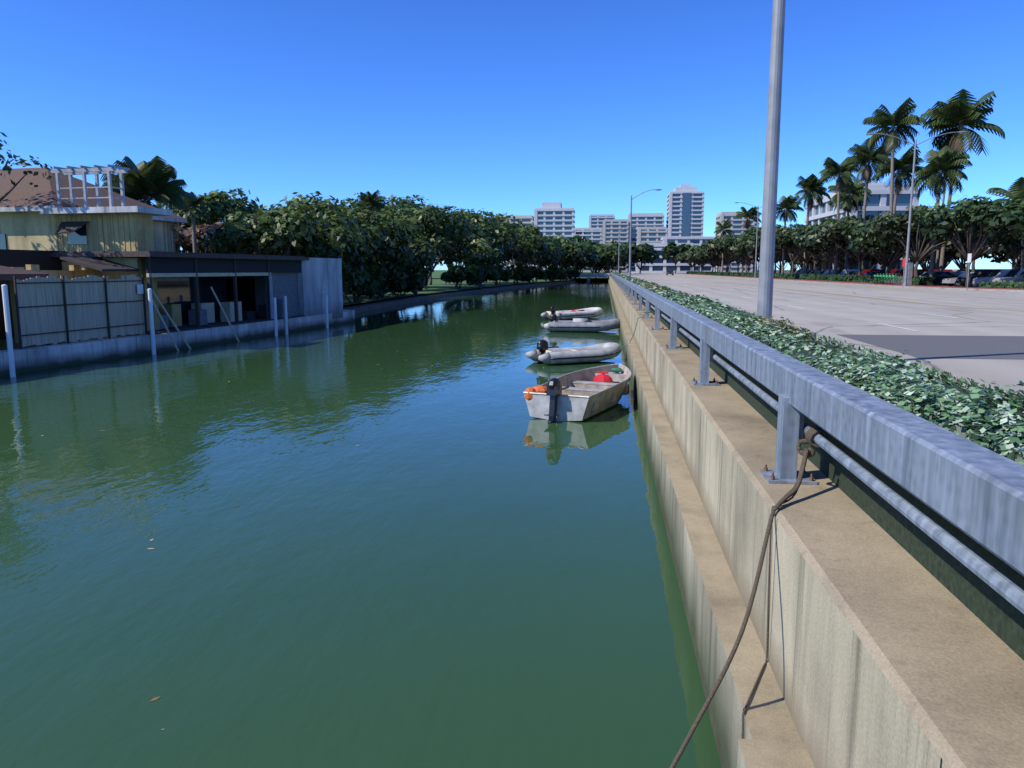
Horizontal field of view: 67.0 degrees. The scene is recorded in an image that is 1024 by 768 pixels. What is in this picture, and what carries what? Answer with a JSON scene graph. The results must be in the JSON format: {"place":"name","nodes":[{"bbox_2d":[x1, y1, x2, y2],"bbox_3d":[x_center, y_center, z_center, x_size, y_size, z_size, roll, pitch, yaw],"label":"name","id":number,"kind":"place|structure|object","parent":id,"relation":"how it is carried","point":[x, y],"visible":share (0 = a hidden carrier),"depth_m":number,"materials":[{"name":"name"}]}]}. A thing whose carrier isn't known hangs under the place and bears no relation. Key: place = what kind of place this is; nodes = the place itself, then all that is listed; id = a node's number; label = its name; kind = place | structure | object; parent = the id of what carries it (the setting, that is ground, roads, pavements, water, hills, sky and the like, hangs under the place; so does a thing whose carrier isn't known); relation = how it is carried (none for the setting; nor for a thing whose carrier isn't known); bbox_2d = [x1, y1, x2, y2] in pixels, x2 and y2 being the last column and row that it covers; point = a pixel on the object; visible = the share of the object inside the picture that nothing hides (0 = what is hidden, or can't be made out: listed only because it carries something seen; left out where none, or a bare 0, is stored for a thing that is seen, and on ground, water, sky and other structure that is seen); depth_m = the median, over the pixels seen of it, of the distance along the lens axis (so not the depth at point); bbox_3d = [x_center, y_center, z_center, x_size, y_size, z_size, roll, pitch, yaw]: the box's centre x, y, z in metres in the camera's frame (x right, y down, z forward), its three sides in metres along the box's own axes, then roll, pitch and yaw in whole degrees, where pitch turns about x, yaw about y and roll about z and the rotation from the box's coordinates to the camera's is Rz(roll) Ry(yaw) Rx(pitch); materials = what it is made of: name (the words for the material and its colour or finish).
{"place":"outdoors","nodes":[
{"label":"outdoors","id":0,"kind":"place"},
{"bbox_2d":[0,278,721,767],"bbox_3d":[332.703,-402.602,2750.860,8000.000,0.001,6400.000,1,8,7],"label":"canal water","id":1,"kind":"structure","parent":0,"point":[458,574],"depth_m":9.60,"materials":[{"name":"green liquid"}]},
{"bbox_2d":[1,284,328,377],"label":"mooring posts","id":2,"kind":"object","parent":1,"relation":"in","point":[151,303],"visible":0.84,"depth_m":32.87,"materials":[{"name":"grey wood"}]},
{"bbox_2d":[23,319,552,729],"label":"floating leaves","id":3,"kind":"object","parent":1,"relation":"on","point":[155,698],"visible":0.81,"depth_m":12.49,"materials":[{"name":"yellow plant"}]},
{"bbox_2d":[541,306,602,319],"bbox_3d":[4.668,-5.222,57.214,5.417,1.205,2.054,-7,11,-40],"label":"inflatable boat","id":4,"kind":"object","parent":1,"relation":"on","point":[582,313],"visible":0.86,"depth_m":56.16,"materials":[{"name":"grey rubber"}]},
{"bbox_2d":[525,340,621,364],"bbox_3d":[2.547,-1.186,30.296,3.816,1.205,1.756,-3,9,-22],"label":"inflatable boat","id":5,"kind":"object","parent":1,"relation":"on","point":[542,352],"visible":0.94,"depth_m":29.67,"materials":[{"name":"grey rubber"}]},
{"bbox_2d":[523,364,631,423],"bbox_3d":[2.029,0.155,20.557,1.840,1.260,5.584,4,9,25],"label":"aluminium boat","id":6,"kind":"object","parent":1,"relation":"on","point":[580,395],"visible":0.91,"depth_m":18.84,"materials":[{"name":"metal"}]},
{"bbox_2d":[544,314,619,331],"bbox_3d":[4.225,-3.470,45.215,4.517,1.205,2.003,2,9,12],"label":"inflatable boat","id":7,"kind":"object","parent":1,"relation":"on","point":[574,325],"visible":0.91,"depth_m":44.46,"materials":[{"name":"grey rubber"}]},
{"bbox_2d":[0,270,978,350],"bbox_3d":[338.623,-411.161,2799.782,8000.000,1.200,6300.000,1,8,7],"label":"ground","id":8,"kind":"structure","parent":0,"point":[438,284],"depth_m":125.59,"materials":[{"name":"soil"}]},
{"bbox_2d":[0,164,342,344],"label":"bank buildings","id":9,"kind":"structure","parent":8,"relation":"on","point":[62,222],"depth_m":35.53,"materials":[{"name":"beige paint"}]},
{"bbox_2d":[0,280,575,375],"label":"seawall","id":10,"kind":"object","parent":8,"relation":"on","point":[27,359],"visible":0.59,"depth_m":34.26,"materials":[{"name":"grey concrete"}]},
{"bbox_2d":[13,275,147,348],"bbox_3d":[-16.705,-2.979,30.446,0.160,2.580,6.560,2,9,13],"label":"reed fence","id":11,"kind":"object","parent":10,"relation":"on","point":[52,309],"visible":1,"depth_m":30.02,"materials":[{"name":"grey wood"}]},
{"bbox_2d":[386,289,456,293],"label":"grass lawn","id":12,"kind":"structure","parent":8,"relation":"on","point":[428,291],"depth_m":101.05,"materials":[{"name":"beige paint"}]},
{"bbox_2d":[532,273,609,281],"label":"canal bridge","id":13,"kind":"structure","parent":8,"relation":"on","point":[588,275],"depth_m":224.56,"materials":[{"name":"grey concrete"}]},
{"bbox_2d":[618,226,634,272],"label":"light pole","id":14,"kind":"object","parent":8,"relation":"on","point":[618,250],"visible":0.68,"depth_m":162.05,"materials":[{"name":"grey metal"}]},
{"bbox_2d":[629,189,661,276],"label":"light pole","id":15,"kind":"object","parent":8,"relation":"on","point":[631,230],"visible":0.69,"depth_m":87.36,"materials":[{"name":"grey metal"}]},
{"bbox_2d":[734,202,780,277],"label":"light pole","id":16,"kind":"object","parent":8,"relation":"on","point":[756,238],"visible":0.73,"depth_m":143.21,"materials":[{"name":"grey metal"}]},
{"bbox_2d":[500,182,1020,272],"bbox_3d":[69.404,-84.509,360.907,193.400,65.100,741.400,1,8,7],"label":"buildings","id":17,"kind":"structure","parent":8,"relation":"on","point":[685,211],"depth_m":504.96,"materials":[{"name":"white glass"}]},
{"bbox_2d":[757,0,785,318],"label":"light pole","id":18,"kind":"object","parent":8,"relation":"on","point":[766,264],"visible":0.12,"depth_m":12.62,"materials":[{"name":"grey metal"}]},
{"bbox_2d":[793,269,817,273],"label":"parked car","id":19,"kind":"object","parent":8,"relation":"on","point":[799,271],"visible":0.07,"depth_m":140.65,"materials":[{"name":"grey paint"}]},
{"bbox_2d":[608,275,1023,767],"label":"seawall","id":20,"kind":"object","parent":8,"relation":"on","point":[886,650],"visible":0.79,"depth_m":4.70,"materials":[{"name":"concrete"}]},
{"bbox_2d":[620,312,650,346],"bbox_3d":[4.359,-1.958,28.491,0.318,1.612,4.486,-1,8,-6],"label":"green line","id":21,"kind":"object","parent":20,"relation":"attached to","point":[635,328],"visible":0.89,"depth_m":27.57,"materials":[{"name":"green fabric"}]},
{"bbox_2d":[610,272,1023,613],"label":"guard rail","id":22,"kind":"object","parent":20,"relation":"on","point":[972,490],"visible":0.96,"depth_m":4.03,"materials":[{"name":"grey metal"}]},
{"bbox_2d":[669,427,828,767],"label":"mooring rope","id":23,"kind":"object","parent":22,"relation":"hanging from","point":[811,433],"visible":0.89,"depth_m":5.11,"materials":[{"name":"brown fabric"}]},
{"bbox_2d":[611,272,1023,659],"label":"hedge","id":24,"kind":"object","parent":8,"relation":"on","point":[895,368],"depth_m":4.92,"materials":[{"name":"green plant"}]},
{"bbox_2d":[820,269,833,274],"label":"parked car","id":25,"kind":"object","parent":8,"relation":"on","point":[824,271],"visible":0.02,"depth_m":123.65,"materials":[{"name":"grey paint"}]},
{"bbox_2d":[831,269,857,274],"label":"parked car","id":26,"kind":"object","parent":8,"relation":"on","point":[843,271],"visible":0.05,"depth_m":115.03,"materials":[{"name":"blue paint"}]},
{"bbox_2d":[686,271,1023,288],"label":"hedge","id":27,"kind":"object","parent":8,"relation":"on","point":[867,278],"depth_m":97.97,"materials":[{"name":"green plant"}]},
{"bbox_2d":[853,269,881,274],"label":"parked car","id":28,"kind":"object","parent":8,"relation":"on","point":[864,271],"visible":0.03,"depth_m":106.49,"materials":[{"name":"red paint"}]},
{"bbox_2d":[863,271,877,275],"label":"parked car","id":29,"kind":"object","parent":8,"relation":"on","point":[870,272],"visible":0.05,"depth_m":103.70,"materials":[{"name":"grey paint"}]},
{"bbox_2d":[873,269,897,275],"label":"parked car","id":30,"kind":"object","parent":8,"relation":"on","point":[893,270],"visible":0.02,"depth_m":95.14,"materials":[{"name":"red paint"}]},
{"bbox_2d":[893,269,928,276],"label":"parked car","id":31,"kind":"object","parent":8,"relation":"on","point":[899,272],"visible":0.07,"depth_m":92.28,"materials":[{"name":"red paint"}]},
{"bbox_2d":[866,131,966,286],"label":"light pole","id":32,"kind":"object","parent":8,"relation":"on","point":[908,237],"visible":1,"depth_m":70.94,"materials":[{"name":"grey metal"}]},
{"bbox_2d":[918,272,942,283],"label":"parked car","id":33,"kind":"object","parent":8,"relation":"on","point":[921,274],"visible":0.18,"depth_m":86.61,"materials":[{"name":"grey paint"}]},
{"bbox_2d":[928,269,952,271],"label":"parked car","id":34,"kind":"object","parent":8,"relation":"on","point":[937,270],"visible":0.05,"depth_m":97.12,"materials":[{"name":"red paint"}]},
{"bbox_2d":[924,272,957,284],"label":"parked car","id":35,"kind":"object","parent":8,"relation":"on","point":[939,276],"visible":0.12,"depth_m":83.65,"materials":[{"name":"black paint"}]},
{"bbox_2d":[942,272,973,286],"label":"parked car","id":36,"kind":"object","parent":8,"relation":"on","point":[950,281],"visible":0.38,"depth_m":75.79,"materials":[{"name":"white paint"}]},
{"bbox_2d":[953,271,963,275],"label":"parked car","id":37,"kind":"object","parent":8,"relation":"on","point":[957,273],"visible":0.04,"depth_m":91.52,"materials":[{"name":"blue paint"}]},
{"bbox_2d":[956,269,994,286],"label":"parked car","id":38,"kind":"object","parent":8,"relation":"on","point":[980,273],"visible":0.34,"depth_m":72.62,"materials":[{"name":"black paint"}]},
{"bbox_2d":[972,269,1011,285],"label":"parked car","id":39,"kind":"object","parent":8,"relation":"on","point":[996,273],"visible":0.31,"depth_m":69.79,"materials":[{"name":"grey paint"}]},
{"bbox_2d":[989,269,1023,281],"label":"parked car","id":40,"kind":"object","parent":8,"relation":"on","point":[1014,273],"visible":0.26,"depth_m":67.23,"materials":[{"name":"grey paint"}]},
{"bbox_2d":[1002,271,1023,282],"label":"parked car","id":41,"kind":"object","parent":8,"relation":"on","point":[1020,278],"visible":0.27,"depth_m":64.56,"materials":[{"name":"blue paint"}]},
{"bbox_2d":[0,0,1023,269],"label":"sky","id":42,"kind":"structure","parent":0,"point":[510,107],"materials":[{"name":"blue"}]},
{"bbox_2d":[622,273,1023,394],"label":"road","id":43,"kind":"structure","parent":0,"point":[975,334],"depth_m":28.04,"materials":[{"name":"concrete"}]},
{"bbox_2d":[666,270,673,274],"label":"car on road","id":44,"kind":"object","parent":43,"relation":"on","point":[669,272],"visible":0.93,"depth_m":227.53,"materials":[{"name":"black paint"}]},
{"bbox_2d":[872,263,912,284],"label":"bike share station","id":45,"kind":"object","parent":43,"relation":"on","point":[888,278],"visible":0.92,"depth_m":79.15,"materials":[{"name":"green metal"}]},
{"bbox_2d":[902,253,971,289],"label":"road signs","id":46,"kind":"object","parent":43,"relation":"on","point":[968,259],"visible":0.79,"depth_m":61.60,"materials":[{"name":"white"}]}
]}

